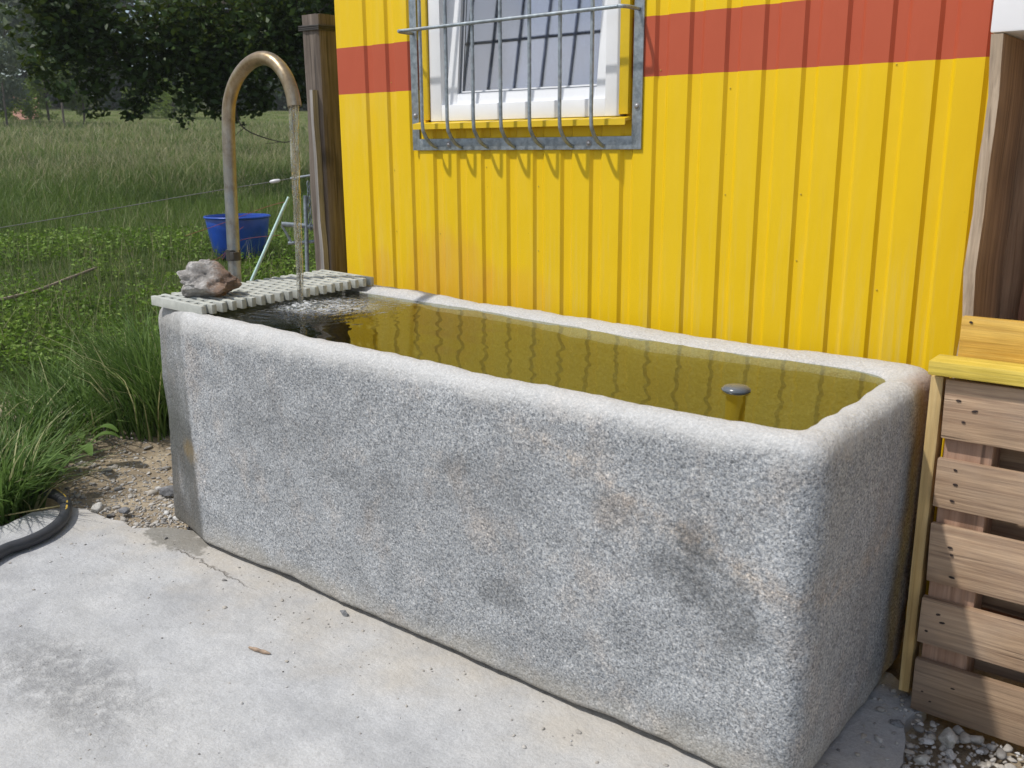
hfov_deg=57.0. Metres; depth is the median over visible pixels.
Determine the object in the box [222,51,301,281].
spout pipe
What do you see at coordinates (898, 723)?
stone
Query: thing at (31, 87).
young tree
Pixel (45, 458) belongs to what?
dock plant
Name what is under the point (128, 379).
grass clump
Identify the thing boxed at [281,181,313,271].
metal gate
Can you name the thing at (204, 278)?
rock
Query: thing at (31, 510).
dry straw
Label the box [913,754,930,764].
stone
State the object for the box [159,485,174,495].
stone
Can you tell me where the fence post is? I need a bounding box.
[298,13,347,272]
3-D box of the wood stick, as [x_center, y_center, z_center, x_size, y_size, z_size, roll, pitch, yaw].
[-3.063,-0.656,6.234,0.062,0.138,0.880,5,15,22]
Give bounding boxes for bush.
[0,97,59,120]
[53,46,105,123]
[121,73,203,117]
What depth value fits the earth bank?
47.77 m
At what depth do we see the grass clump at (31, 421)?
4.25 m
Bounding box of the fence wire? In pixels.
[0,174,309,227]
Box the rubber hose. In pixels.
[0,487,71,558]
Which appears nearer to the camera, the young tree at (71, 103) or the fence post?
the fence post
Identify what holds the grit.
on the concrete pavement
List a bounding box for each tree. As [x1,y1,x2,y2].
[0,0,334,143]
[0,1,31,110]
[15,49,73,121]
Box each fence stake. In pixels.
[1,81,7,125]
[60,82,64,128]
[250,196,289,280]
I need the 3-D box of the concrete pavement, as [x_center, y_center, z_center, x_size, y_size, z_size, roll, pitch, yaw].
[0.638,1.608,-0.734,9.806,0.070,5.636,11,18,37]
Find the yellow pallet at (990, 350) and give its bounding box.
[899,316,1023,691]
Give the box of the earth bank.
[12,97,35,119]
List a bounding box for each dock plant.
[3,453,74,502]
[43,423,119,456]
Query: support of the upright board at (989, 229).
on the ground at (136, 447)
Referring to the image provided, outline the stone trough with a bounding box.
[158,284,931,767]
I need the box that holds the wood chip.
[248,646,270,653]
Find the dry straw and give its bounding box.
[0,505,59,516]
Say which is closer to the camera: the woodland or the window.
the window
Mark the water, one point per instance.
(337, 307)
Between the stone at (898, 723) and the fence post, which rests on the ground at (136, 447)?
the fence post
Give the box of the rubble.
[861,718,1023,767]
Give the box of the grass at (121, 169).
[0,109,315,406]
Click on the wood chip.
(262, 651)
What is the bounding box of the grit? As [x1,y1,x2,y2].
[9,511,921,767]
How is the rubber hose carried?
on the concrete pavement
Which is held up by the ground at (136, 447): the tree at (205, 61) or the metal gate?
the tree at (205, 61)
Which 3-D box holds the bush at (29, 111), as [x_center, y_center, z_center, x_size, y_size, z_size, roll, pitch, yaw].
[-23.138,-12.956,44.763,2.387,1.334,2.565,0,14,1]
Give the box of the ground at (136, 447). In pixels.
[0,103,1023,767]
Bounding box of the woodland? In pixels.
[0,0,306,110]
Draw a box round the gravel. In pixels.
[43,405,189,529]
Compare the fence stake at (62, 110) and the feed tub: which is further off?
the fence stake at (62, 110)
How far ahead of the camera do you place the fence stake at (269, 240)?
4.68 m
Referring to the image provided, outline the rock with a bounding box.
[176,259,241,296]
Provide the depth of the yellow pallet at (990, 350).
2.15 m
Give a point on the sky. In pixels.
(127, 11)
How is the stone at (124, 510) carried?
on the ground at (136, 447)
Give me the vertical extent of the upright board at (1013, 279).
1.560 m
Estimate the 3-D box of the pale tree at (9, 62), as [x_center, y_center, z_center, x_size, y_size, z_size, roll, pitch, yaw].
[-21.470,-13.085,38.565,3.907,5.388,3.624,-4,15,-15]
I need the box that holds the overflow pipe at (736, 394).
[721,383,750,422]
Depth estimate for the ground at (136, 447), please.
4.35 m
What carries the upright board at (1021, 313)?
on the ground at (136, 447)
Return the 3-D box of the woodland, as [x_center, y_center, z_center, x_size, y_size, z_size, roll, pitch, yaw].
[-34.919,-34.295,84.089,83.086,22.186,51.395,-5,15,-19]
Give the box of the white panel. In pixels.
[991,0,1023,40]
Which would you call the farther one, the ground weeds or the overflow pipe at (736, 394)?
the ground weeds
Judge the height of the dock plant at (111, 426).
0.145 m
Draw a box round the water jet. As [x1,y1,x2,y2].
[272,105,329,310]
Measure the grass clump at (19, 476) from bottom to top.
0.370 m
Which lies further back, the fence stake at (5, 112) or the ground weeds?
the fence stake at (5, 112)
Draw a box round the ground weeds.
[0,219,315,373]
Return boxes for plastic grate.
[151,269,373,313]
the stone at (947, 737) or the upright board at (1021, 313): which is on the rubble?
the stone at (947, 737)
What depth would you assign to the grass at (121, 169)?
13.16 m
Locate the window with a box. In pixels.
[413,0,633,129]
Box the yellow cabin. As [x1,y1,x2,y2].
[334,0,993,594]
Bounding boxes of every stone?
[90,502,104,512]
[118,507,129,513]
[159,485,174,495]
[340,610,347,615]
[889,719,904,727]
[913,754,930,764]
[938,727,957,748]
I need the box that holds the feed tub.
[203,213,270,258]
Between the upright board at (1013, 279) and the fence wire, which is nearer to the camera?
the upright board at (1013, 279)
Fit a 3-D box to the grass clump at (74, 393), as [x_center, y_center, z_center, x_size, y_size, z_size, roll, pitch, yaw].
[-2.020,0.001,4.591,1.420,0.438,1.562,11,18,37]
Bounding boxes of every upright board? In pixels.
[943,33,1023,453]
[981,110,1023,609]
[982,283,1023,620]
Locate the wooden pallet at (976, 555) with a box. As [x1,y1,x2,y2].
[910,378,1023,746]
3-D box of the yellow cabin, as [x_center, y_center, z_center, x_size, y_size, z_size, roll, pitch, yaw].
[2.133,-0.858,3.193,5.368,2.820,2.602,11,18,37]
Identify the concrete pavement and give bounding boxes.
[0,507,930,767]
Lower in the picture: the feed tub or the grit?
the grit
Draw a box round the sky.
[1,10,159,76]
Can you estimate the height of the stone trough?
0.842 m
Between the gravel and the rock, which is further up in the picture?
the rock
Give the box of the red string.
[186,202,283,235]
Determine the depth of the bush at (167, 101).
51.88 m
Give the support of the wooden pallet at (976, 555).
on the ground at (136, 447)
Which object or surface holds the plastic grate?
on the stone trough
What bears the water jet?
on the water
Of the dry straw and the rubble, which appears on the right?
the rubble
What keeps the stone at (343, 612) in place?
on the concrete pavement
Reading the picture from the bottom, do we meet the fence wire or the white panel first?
the fence wire
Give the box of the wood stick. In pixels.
[0,267,97,301]
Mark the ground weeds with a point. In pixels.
(51, 335)
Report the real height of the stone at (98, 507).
0.036 m
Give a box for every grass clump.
[0,330,158,445]
[0,370,130,469]
[0,414,140,525]
[7,287,170,441]

